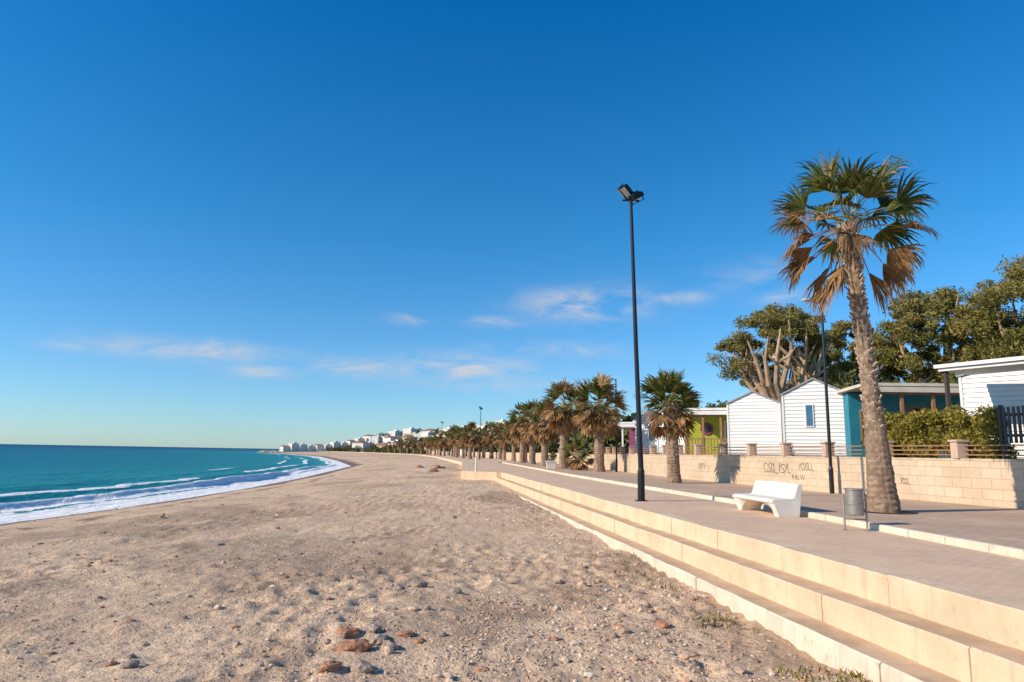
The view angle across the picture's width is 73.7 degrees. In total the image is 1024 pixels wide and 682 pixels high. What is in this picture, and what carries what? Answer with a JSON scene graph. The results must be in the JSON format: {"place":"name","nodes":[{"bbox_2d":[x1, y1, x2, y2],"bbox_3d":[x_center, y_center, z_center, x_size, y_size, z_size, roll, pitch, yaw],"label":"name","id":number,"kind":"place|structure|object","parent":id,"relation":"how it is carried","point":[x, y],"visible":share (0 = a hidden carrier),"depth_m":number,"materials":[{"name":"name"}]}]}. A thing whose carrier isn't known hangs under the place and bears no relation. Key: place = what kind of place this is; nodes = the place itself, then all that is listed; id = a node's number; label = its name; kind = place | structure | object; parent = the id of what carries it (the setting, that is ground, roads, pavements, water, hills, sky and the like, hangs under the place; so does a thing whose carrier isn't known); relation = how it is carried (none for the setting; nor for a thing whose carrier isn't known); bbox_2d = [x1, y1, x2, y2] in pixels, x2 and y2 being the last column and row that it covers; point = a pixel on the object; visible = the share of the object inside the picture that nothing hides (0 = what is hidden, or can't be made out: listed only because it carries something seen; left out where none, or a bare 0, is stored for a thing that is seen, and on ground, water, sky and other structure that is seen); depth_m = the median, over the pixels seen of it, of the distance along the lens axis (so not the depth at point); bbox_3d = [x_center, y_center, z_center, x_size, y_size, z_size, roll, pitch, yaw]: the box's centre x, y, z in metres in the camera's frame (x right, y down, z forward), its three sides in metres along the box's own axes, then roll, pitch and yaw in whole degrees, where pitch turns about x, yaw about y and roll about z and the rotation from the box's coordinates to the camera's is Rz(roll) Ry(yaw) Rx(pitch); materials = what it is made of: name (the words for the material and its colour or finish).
{"place":"outdoors","nodes":[
{"label":"outdoors","id":0,"kind":"place"},
{"bbox_2d":[0,444,349,523],"bbox_3d":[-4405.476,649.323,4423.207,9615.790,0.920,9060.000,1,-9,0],"label":"sea","id":1,"kind":"structure","parent":0,"point":[42,481],"depth_m":78.73,"materials":[{"name":"liquid"}]},
{"bbox_2d":[0,435,871,681],"bbox_3d":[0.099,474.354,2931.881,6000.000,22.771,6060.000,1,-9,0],"label":"beach ground","id":2,"kind":"structure","parent":0,"point":[368,479],"depth_m":11.47,"materials":[{"name":"sand"}]},
{"bbox_2d":[104,661,117,666],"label":"beach rock","id":3,"kind":"object","parent":2,"relation":"on","point":[111,663],"visible":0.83,"depth_m":7.50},
{"bbox_2d":[119,659,139,669],"bbox_3d":[-4.140,3.515,7.394,0.166,0.097,0.224,1,-9,0],"label":"beach rock","id":4,"kind":"object","parent":2,"relation":"on","point":[132,663],"visible":0.93,"depth_m":7.35,"materials":[{"name":"stone"}]},
{"bbox_2d":[279,445,289,451],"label":"village house","id":5,"kind":"structure","parent":2,"relation":"on","point":[283,448],"depth_m":575.49,"materials":[{"name":"ceramic"}]},
{"bbox_2d":[288,442,298,450],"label":"village house","id":6,"kind":"structure","parent":2,"relation":"on","point":[294,446],"depth_m":577.99,"materials":[{"name":"paint"}]},
{"bbox_2d":[298,443,307,450],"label":"village house","id":7,"kind":"structure","parent":2,"relation":"on","point":[302,446],"depth_m":580.47,"materials":[{"name":"paint"}]},
{"bbox_2d":[313,444,323,450],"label":"village house","id":8,"kind":"structure","parent":2,"relation":"on","point":[318,447],"depth_m":585.28,"materials":[{"name":"paint"}]},
{"bbox_2d":[318,660,341,672],"bbox_3d":[-1.934,3.476,7.288,0.217,0.126,0.249,1,-9,0],"label":"beach rock","id":9,"kind":"object","parent":2,"relation":"on","point":[332,665],"visible":0.98,"depth_m":7.24,"materials":[{"name":"stone"}]},
{"bbox_2d":[330,441,340,448],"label":"village house","id":10,"kind":"structure","parent":2,"relation":"on","point":[334,444],"depth_m":590.72,"materials":[{"name":"paint"}]},
{"bbox_2d":[336,626,359,636],"bbox_3d":[-2.089,3.696,8.677,0.308,0.143,0.210,6,-11,-28],"label":"beach rock","id":11,"kind":"object","parent":2,"relation":"on","point":[349,631],"visible":0.97,"depth_m":8.62,"materials":[{"name":"stone"}]},
{"bbox_2d":[337,638,372,651],"bbox_3d":[-1.867,3.639,8.120,0.416,0.202,0.295,3,-10,-13],"label":"beach rock","id":12,"kind":"object","parent":2,"relation":"on","point":[361,645],"visible":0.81,"depth_m":8.03,"materials":[{"name":"stone"}]},
{"bbox_2d":[348,659,373,673],"bbox_3d":[-1.628,3.531,7.367,0.230,0.158,0.316,9,-12,-41],"label":"beach rock","id":13,"kind":"object","parent":2,"relation":"on","point":[361,666],"visible":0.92,"depth_m":7.30,"materials":[{"name":"stone"}]},
{"bbox_2d":[352,441,369,449],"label":"village house","id":14,"kind":"structure","parent":2,"relation":"on","point":[363,445],"depth_m":527.17,"materials":[{"name":"paint"}]},
{"bbox_2d":[367,624,381,632],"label":"beach rock","id":15,"kind":"object","parent":2,"relation":"on","point":[375,628],"visible":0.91,"depth_m":8.81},
{"bbox_2d":[372,435,381,443],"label":"village house","id":16,"kind":"structure","parent":2,"relation":"on","point":[376,439],"depth_m":576.90,"materials":[{"name":"paint"}]},
{"bbox_2d":[369,634,388,645],"bbox_3d":[-1.661,3.726,8.507,0.236,0.159,0.352,1,-9,0],"label":"beach rock","id":17,"kind":"object","parent":2,"relation":"on","point":[376,639],"visible":0.74,"depth_m":8.39,"materials":[{"name":"stone"}]},
{"bbox_2d":[380,640,398,649],"bbox_3d":[-1.501,3.684,8.264,0.213,0.128,0.302,7,-11,-32],"label":"beach rock","id":18,"kind":"object","parent":2,"relation":"on","point":[393,644],"visible":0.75,"depth_m":8.19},
{"bbox_2d":[383,436,398,442],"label":"village house","id":19,"kind":"structure","parent":2,"relation":"on","point":[389,438],"depth_m":533.29,"materials":[{"name":"paint"}]},
{"bbox_2d":[388,430,402,435],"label":"village house","id":20,"kind":"structure","parent":2,"relation":"on","point":[395,433],"depth_m":599.93,"materials":[{"name":"paint"}]},
{"bbox_2d":[392,584,404,590],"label":"beach rock","id":21,"kind":"object","parent":2,"relation":"on","point":[397,587],"visible":0.7,"depth_m":11.61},
{"bbox_2d":[398,630,414,637],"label":"beach rock","id":22,"kind":"object","parent":2,"relation":"on","point":[407,633],"visible":0.99,"depth_m":8.67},
{"bbox_2d":[403,427,416,434],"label":"village house","id":23,"kind":"structure","parent":2,"relation":"on","point":[409,430],"depth_m":569.34,"materials":[{"name":"paint"}]},
{"bbox_2d":[402,436,417,442],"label":"village house","id":24,"kind":"structure","parent":2,"relation":"on","point":[412,438],"depth_m":485.05,"materials":[{"name":"ceramic"}]},
{"bbox_2d":[325,451,501,480],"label":"sea wall","id":25,"kind":"structure","parent":2,"relation":"on","point":[467,473],"depth_m":50.24,"materials":[{"name":"paint"}]},
{"bbox_2d":[406,581,427,587],"bbox_3d":[-1.635,4.257,11.864,0.271,0.156,0.369,-7,-13,42],"label":"beach rock","id":26,"kind":"object","parent":2,"relation":"on","point":[413,584],"visible":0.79,"depth_m":11.79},
{"bbox_2d":[421,431,435,436],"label":"village house","id":27,"kind":"structure","parent":2,"relation":"on","point":[424,434],"depth_m":477.25,"materials":[{"name":"paint"}]},
{"bbox_2d":[0,493,863,681],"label":"beach pebbles","id":28,"kind":"object","parent":2,"relation":"on","point":[448,676],"visible":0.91,"depth_m":9.09,"materials":[{"name":"stone"}]},
{"bbox_2d":[449,587,461,593],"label":"beach rock","id":29,"kind":"object","parent":2,"relation":"on","point":[456,590],"visible":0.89,"depth_m":11.23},
{"bbox_2d":[326,411,635,454],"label":"distant trees","id":30,"kind":"object","parent":2,"relation":"on","point":[554,447],"visible":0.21,"depth_m":140.68,"materials":[{"name":"green plant"}]},
{"bbox_2d":[474,665,487,671],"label":"beach rock","id":31,"kind":"object","parent":2,"relation":"on","point":[476,668],"visible":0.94,"depth_m":7.48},
{"bbox_2d":[618,422,636,453],"bbox_3d":[11.363,8.542,58.718,2.920,2.876,5.756,-3,-10,25],"label":"purple bungalow","id":32,"kind":"object","parent":2,"relation":"on","point":[629,425],"visible":0.1,"depth_m":56.94,"materials":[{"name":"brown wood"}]},
{"bbox_2d":[656,620,669,628],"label":"beach rock","id":33,"kind":"object","parent":2,"relation":"on","point":[661,624],"visible":0.96,"depth_m":9.31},
{"bbox_2d":[684,408,729,456],"bbox_3d":[13.403,6.149,44.683,3.820,3.133,6.256,-3,-10,22],"label":"lime bungalow","id":34,"kind":"object","parent":2,"relation":"on","point":[710,430],"visible":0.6,"depth_m":43.94,"materials":[{"name":"green wood"}]},
{"bbox_2d":[700,422,712,434],"bbox_3d":[12.628,5.681,44.284,0.800,0.800,0.150,-3,-10,22],"label":"round window","id":35,"kind":"structure","parent":34,"relation":"in","point":[708,428],"depth_m":44.20,"materials":[{"name":"purple glass"}]},
{"bbox_2d":[724,421,726,443],"bbox_3d":[14.103,6.154,43.604,0.980,2.080,0.120,-3,-10,22],"label":"window","id":36,"kind":"structure","parent":34,"relation":"in","point":[725,422],"depth_m":43.80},
{"bbox_2d":[564,551,872,681],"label":"weeds","id":37,"kind":"object","parent":2,"relation":"on","point":[852,675],"visible":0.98,"depth_m":7.72,"materials":[{"name":"green plant"}]},
{"bbox_2d":[418,451,1023,508],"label":"block retaining wall","id":38,"kind":"structure","parent":2,"relation":"on","point":[993,483],"depth_m":24.81,"materials":[{"name":"concrete"}]},
{"bbox_2d":[441,451,1023,461],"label":"coping","id":39,"kind":"object","parent":38,"relation":"on","point":[967,459],"visible":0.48,"depth_m":25.02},
{"bbox_2d":[558,440,969,458],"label":"posts","id":40,"kind":"object","parent":39,"relation":"on","point":[957,447],"visible":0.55,"depth_m":28.95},
{"bbox_2d":[583,444,1023,455],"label":"rails","id":41,"kind":"object","parent":40,"relation":"attached to","point":[857,450],"visible":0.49,"depth_m":24.65,"materials":[{"name":"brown wood"}]},
{"bbox_2d":[699,462,907,483],"bbox_3d":[11.459,5.609,29.673,0.253,0.697,14.909,3,-9,-11],"label":"graffiti","id":42,"kind":"object","parent":38,"relation":"attached to","point":[785,471],"visible":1,"depth_m":28.93,"materials":[{"name":"paint"}]},
{"bbox_2d":[495,472,1023,681],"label":"concrete steps","id":43,"kind":"structure","parent":2,"relation":"on","point":[874,623],"depth_m":8.89,"materials":[{"name":"concrete"}]},
{"bbox_2d":[739,347,812,389],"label":"pine tree","id":44,"kind":"object","parent":2,"relation":"on","point":[771,367],"visible":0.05,"depth_m":73.67,"materials":[{"name":"green plant"}]},
{"bbox_2d":[706,302,848,401],"bbox_3d":[23.969,3.630,60.816,11.010,14.181,9.143,7,-11,-32],"label":"pine tree","id":45,"kind":"object","parent":2,"relation":"on","point":[781,324],"visible":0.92,"depth_m":59.64,"materials":[{"name":"green plant"}]},
{"bbox_2d":[653,368,958,411],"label":"garden shrubs","id":46,"kind":"object","parent":2,"relation":"on","point":[848,380],"visible":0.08,"depth_m":45.10,"materials":[{"name":"green plant"}]},
{"bbox_2d":[796,320,911,386],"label":"pine tree","id":47,"kind":"object","parent":2,"relation":"on","point":[839,329],"visible":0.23,"depth_m":65.27,"materials":[{"name":"green plant"}]},
{"bbox_2d":[836,383,960,460],"bbox_3d":[20.353,4.320,34.486,7.720,3.690,6.756,1,-9,3],"label":"veranda bungalow","id":48,"kind":"object","parent":2,"relation":"on","point":[904,397],"visible":0.06,"depth_m":33.69,"materials":[{"name":"teal wood"}]},
{"bbox_2d":[859,410,864,445],"bbox_3d":[17.704,4.282,33.646,0.980,1.780,0.120,1,-9,3],"label":"window","id":49,"kind":"structure","parent":48,"relation":"in","point":[861,412],"depth_m":33.67,"materials":[{"name":"brown wood"}]},
{"bbox_2d":[904,406,940,435],"bbox_3d":[20.105,4.007,33.564,1.780,1.580,0.120,1,-9,3],"label":"window","id":50,"kind":"structure","parent":48,"relation":"in","point":[907,408],"depth_m":33.64,"materials":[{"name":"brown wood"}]},
{"bbox_2d":[861,403,1019,461],"bbox_3d":[13.994,3.184,22.848,1.390,2.072,5.848,4,-10,-15],"label":"hedge","id":51,"kind":"object","parent":2,"relation":"on","point":[908,428],"visible":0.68,"depth_m":22.25,"materials":[{"name":"green plant"}]},
{"bbox_2d":[872,286,1023,382],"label":"pine tree","id":52,"kind":"object","parent":2,"relation":"on","point":[916,325],"visible":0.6,"depth_m":59.42,"materials":[{"name":"green plant"}]},
{"bbox_2d":[933,356,1023,460],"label":"canopy","id":53,"kind":"object","parent":2,"relation":"on","point":[1000,365],"visible":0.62,"depth_m":24.23,"materials":[{"name":"grey paint"}]},
{"bbox_2d":[944,254,1023,359],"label":"pine tree","id":54,"kind":"object","parent":2,"relation":"on","point":[990,296],"visible":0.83,"depth_m":54.24,"materials":[{"name":"green plant"}]},
{"label":"planting strip","id":55,"kind":"object","parent":2,"relation":"on","visible":0},
{"bbox_2d":[997,405,1023,461],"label":"picket fence","id":56,"kind":"object","parent":55,"relation":"on","point":[1002,426],"visible":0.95,"depth_m":19.90,"materials":[{"name":"grey paint"}]},
{"bbox_2d":[0,0,1023,448],"label":"sky","id":57,"kind":"structure","parent":0,"point":[257,224],"materials":[{"name":"blue"}]},
{"bbox_2d":[336,451,1023,602],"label":"promenade pavement","id":58,"kind":"structure","parent":0,"point":[998,575],"depth_m":12.12,"materials":[{"name":"concrete"}]},
{"bbox_2d":[396,439,403,453],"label":"palm tree","id":59,"kind":"object","parent":58,"relation":"on","point":[400,445],"visible":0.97,"depth_m":358.72,"materials":[{"name":"green plant"}]},
{"bbox_2d":[403,438,411,453],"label":"palm tree","id":60,"kind":"object","parent":58,"relation":"on","point":[406,445],"visible":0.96,"depth_m":339.50,"materials":[{"name":"green plant"}]},
{"bbox_2d":[416,438,423,453],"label":"palm tree","id":61,"kind":"object","parent":58,"relation":"on","point":[420,445],"visible":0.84,"depth_m":300.38,"materials":[{"name":"green plant"}]},
{"bbox_2d":[425,436,433,454],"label":"palm tree","id":62,"kind":"object","parent":58,"relation":"on","point":[429,438],"visible":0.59,"depth_m":265.23,"materials":[{"name":"green plant"}]},
{"bbox_2d":[429,435,437,454],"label":"palm tree","id":63,"kind":"object","parent":58,"relation":"on","point":[433,444],"visible":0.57,"depth_m":248.58,"materials":[{"name":"green plant"}]},
{"bbox_2d":[435,437,443,455],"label":"palm tree","id":64,"kind":"object","parent":58,"relation":"on","point":[438,445],"visible":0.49,"depth_m":229.85,"materials":[{"name":"green plant"}]},
{"bbox_2d":[438,430,448,455],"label":"palm tree","id":65,"kind":"object","parent":58,"relation":"on","point":[444,445],"visible":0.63,"depth_m":217.22,"materials":[{"name":"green plant"}]},
{"bbox_2d":[445,433,452,456],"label":"palm tree","id":66,"kind":"object","parent":58,"relation":"on","point":[449,444],"visible":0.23,"depth_m":198.67,"materials":[{"name":"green plant"}]},
{"bbox_2d":[446,424,462,456],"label":"palm tree","id":67,"kind":"object","parent":58,"relation":"on","point":[449,434],"visible":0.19,"depth_m":182.71,"materials":[{"name":"green plant"}]},
{"bbox_2d":[449,426,461,457],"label":"palm tree","id":68,"kind":"object","parent":58,"relation":"on","point":[452,440],"visible":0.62,"depth_m":169.40,"materials":[{"name":"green plant"}]},
{"bbox_2d":[455,426,469,457],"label":"palm tree","id":69,"kind":"object","parent":58,"relation":"on","point":[459,443],"visible":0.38,"depth_m":154.71,"materials":[{"name":"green plant"}]},
{"bbox_2d":[460,421,482,458],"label":"palm tree","id":70,"kind":"object","parent":58,"relation":"on","point":[470,440],"visible":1,"depth_m":142.08,"materials":[{"name":"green plant"}]},
{"bbox_2d":[477,429,489,457],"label":"palm tree","id":71,"kind":"object","parent":58,"relation":"on","point":[482,444],"visible":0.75,"depth_m":171.04,"materials":[{"name":"green plant"}]},
{"bbox_2d":[481,422,498,458],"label":"palm tree","id":72,"kind":"object","parent":58,"relation":"on","point":[487,438],"visible":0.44,"depth_m":158.77,"materials":[{"name":"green plant"}]},
{"bbox_2d":[489,422,502,458],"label":"palm tree","id":73,"kind":"object","parent":58,"relation":"on","point":[494,435],"visible":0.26,"depth_m":142.37,"materials":[{"name":"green plant"}]},
{"bbox_2d":[495,424,511,459],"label":"palm tree","id":74,"kind":"object","parent":58,"relation":"on","point":[502,443],"visible":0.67,"depth_m":130.34,"materials":[{"name":"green plant"}]},
{"bbox_2d":[502,416,518,460],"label":"palm tree","id":75,"kind":"object","parent":58,"relation":"on","point":[509,438],"visible":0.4,"depth_m":116.27,"materials":[{"name":"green plant"}]},
{"bbox_2d":[513,416,528,461],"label":"palm tree","id":76,"kind":"object","parent":58,"relation":"on","point":[526,445],"visible":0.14,"depth_m":105.34,"materials":[{"name":"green plant"}]},
{"bbox_2d":[617,183,647,501],"bbox_3d":[3.872,-0.117,21.907,0.910,10.345,0.537,1,-9,0],"label":"floodlight pole","id":77,"kind":"object","parent":58,"relation":"on","point":[625,191],"visible":0.99,"depth_m":21.80,"materials":[{"name":"black metal"}]},
{"bbox_2d":[502,462,1023,558],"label":"kerb","id":78,"kind":"structure","parent":58,"relation":"on","point":[1004,550],"depth_m":13.37,"materials":[{"name":"white concrete"}]},
{"bbox_2d":[732,480,801,516],"bbox_3d":[6.452,3.974,17.381,0.776,0.800,2.250,2,-9,-6],"label":"concrete bench","id":79,"kind":"object","parent":58,"relation":"on","point":[781,499],"visible":1,"depth_m":16.91,"materials":[{"name":"concrete"}]},
{"bbox_2d":[842,488,870,531],"bbox_3d":[6.802,3.341,13.538,0.472,0.820,0.359,-11,-15,53],"label":"litter bin","id":80,"kind":"object","parent":58,"relation":"on","point":[854,499],"visible":1,"depth_m":13.45,"materials":[{"name":"metal"}]},
{"bbox_2d":[506,462,1023,548],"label":"sidewalk pavement","id":81,"kind":"structure","parent":0,"point":[998,525],"depth_m":17.33,"materials":[{"name":"concrete"}]},
{"bbox_2d":[505,401,536,462],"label":"palm tree","id":82,"kind":"object","parent":81,"relation":"on","point":[513,429],"visible":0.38,"depth_m":90.83,"materials":[{"name":"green plant"}]},
{"bbox_2d":[514,398,544,463],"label":"palm tree","id":83,"kind":"object","parent":81,"relation":"on","point":[523,429],"visible":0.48,"depth_m":80.68,"materials":[{"name":"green plant"}]},
{"bbox_2d":[523,395,559,465],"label":"palm tree","id":84,"kind":"object","parent":81,"relation":"on","point":[543,435],"visible":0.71,"depth_m":70.72,"materials":[{"name":"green plant"}]},
{"bbox_2d":[545,453,556,468],"bbox_3d":[3.403,10.420,59.093,1.031,1.452,1.000,1,-9,0],"label":"white planter","id":85,"kind":"object","parent":81,"relation":"on","point":[551,464],"visible":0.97,"depth_m":58.65,"materials":[{"name":"concrete"}]},
{"bbox_2d":[539,378,584,467],"bbox_3d":[4.660,7.323,61.490,4.614,8.369,5.030,1,-9,0],"label":"palm tree","id":86,"kind":"object","parent":81,"relation":"on","point":[564,427],"visible":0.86,"depth_m":61.13,"materials":[{"name":"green plant"}]},
{"bbox_2d":[560,437,593,469],"bbox_3d":[5.506,9.317,55.326,2.811,3.212,2.807,-6,-12,37],"label":"palm tree","id":87,"kind":"object","parent":81,"relation":"on","point":[576,463],"visible":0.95,"depth_m":54.92,"materials":[{"name":"green plant"}]},
{"bbox_2d":[570,372,629,471],"bbox_3d":[6.598,6.061,51.789,4.763,7.786,5.075,1,-9,0],"label":"palm tree","id":88,"kind":"object","parent":81,"relation":"on","point":[597,420],"visible":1,"depth_m":51.10,"materials":[{"name":"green plant"}]},
{"bbox_2d":[609,377,617,471],"bbox_3d":[7.692,6.403,52.657,0.865,7.230,0.320,1,-9,0],"label":"street lamp","id":89,"kind":"object","parent":81,"relation":"on","point":[616,464],"visible":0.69,"depth_m":52.27,"materials":[{"name":"black metal"}]},
{"bbox_2d":[632,365,703,482],"bbox_3d":[7.595,3.975,32.904,3.360,5.846,3.700,1,-9,0],"label":"palm tree","id":90,"kind":"object","parent":81,"relation":"on","point":[677,421],"visible":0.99,"depth_m":32.59,"materials":[{"name":"green plant"}]},
{"bbox_2d":[801,298,834,493],"bbox_3d":[11.593,1.992,25.919,0.865,7.430,0.320,1,-9,0],"label":"street lamp","id":91,"kind":"object","parent":81,"relation":"on","point":[831,479],"visible":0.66,"depth_m":25.77,"materials":[{"name":"black metal"}]},
{"bbox_2d":[864,509,918,514],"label":"tree pit soil","id":92,"kind":"object","parent":81,"relation":"on","point":[905,512],"visible":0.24,"depth_m":16.46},
{"bbox_2d":[764,148,943,512],"bbox_3d":[9.035,-0.336,17.785,4.477,9.524,4.154,1,-9,0],"label":"palm tree","id":93,"kind":"object","parent":92,"relation":"on","point":[882,494],"visible":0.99,"depth_m":17.66,"materials":[{"name":"green plant"}]},
{"bbox_3d":[16.147,7.360,43.142,2.800,0.340,7.900,-4,-11,30],"label":"skirting","id":94,"kind":"object","parent":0,"visible":0},
{"bbox_2d":[728,392,782,454],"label":"walls","id":95,"kind":"structure","parent":94,"relation":"on","point":[753,417],"depth_m":40.03,"materials":[{"name":"white"}]},
{"bbox_2d":[725,391,781,404],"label":"roof","id":96,"kind":"structure","parent":95,"relation":"on","point":[749,393],"depth_m":40.37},
{"bbox_2d":[726,403,781,453],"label":"corner trim","id":97,"kind":"structure","parent":95,"relation":"attached to","point":[728,426],"depth_m":40.45,"materials":[{"name":"wood"}]},
{"bbox_3d":[17.547,6.577,38.203,2.900,0.340,7.900,-4,-11,30],"label":"skirting","id":98,"kind":"object","parent":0,"visible":0},
{"bbox_2d":[783,380,845,455],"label":"bungalow","id":99,"kind":"structure","parent":98,"relation":"on","point":[798,432],"depth_m":35.13,"materials":[{"name":"white"}]},
{"bbox_2d":[781,395,785,441],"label":"corner trim","id":100,"kind":"structure","parent":99,"relation":"attached to","point":[782,401],"depth_m":35.82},
{"bbox_2d":[804,404,813,426],"bbox_3d":[15.334,3.837,35.207,0.420,1.170,0.090,-4,-11,30],"label":"window","id":101,"kind":"structure","parent":99,"relation":"attached to","point":[809,416],"depth_m":35.17,"materials":[{"name":"glass"}]},
{"bbox_2d":[780,378,846,395],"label":"roof","id":102,"kind":"structure","parent":99,"relation":"on","point":[810,379],"depth_m":35.49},
{"bbox_3d":[12.526,9.162,54.534,2.300,0.340,5.900,-7,-12,40],"label":"skirting","id":103,"kind":"object","parent":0,"visible":0},
{"bbox_2d":[636,414,657,453],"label":"walls","id":104,"kind":"structure","parent":103,"relation":"on","point":[646,443],"depth_m":52.73,"materials":[{"name":"white"}]},
{"bbox_3d":[12.619,8.268,49.066,1.800,0.340,5.900,-5,-11,35],"label":"skirting","id":105,"kind":"object","parent":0,"visible":0},
{"bbox_2d":[658,412,689,453],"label":"walls","id":106,"kind":"structure","parent":105,"relation":"on","point":[660,441],"depth_m":47.06,"materials":[{"name":"white"}]},
{"bbox_3d":[22.683,4.906,27.449,8.900,0.340,4.100,7,-11,-34],"label":"skirting","id":107,"kind":"object","parent":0,"visible":0},
{"bbox_2d":[961,371,1023,458],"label":"walls","id":108,"kind":"structure","parent":107,"relation":"on","point":[1005,389],"depth_m":26.05,"materials":[{"name":"white"}]},
{"bbox_2d":[958,377,964,412],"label":"corner trim","id":109,"kind":"structure","parent":108,"relation":"attached to","point":[961,392],"depth_m":27.01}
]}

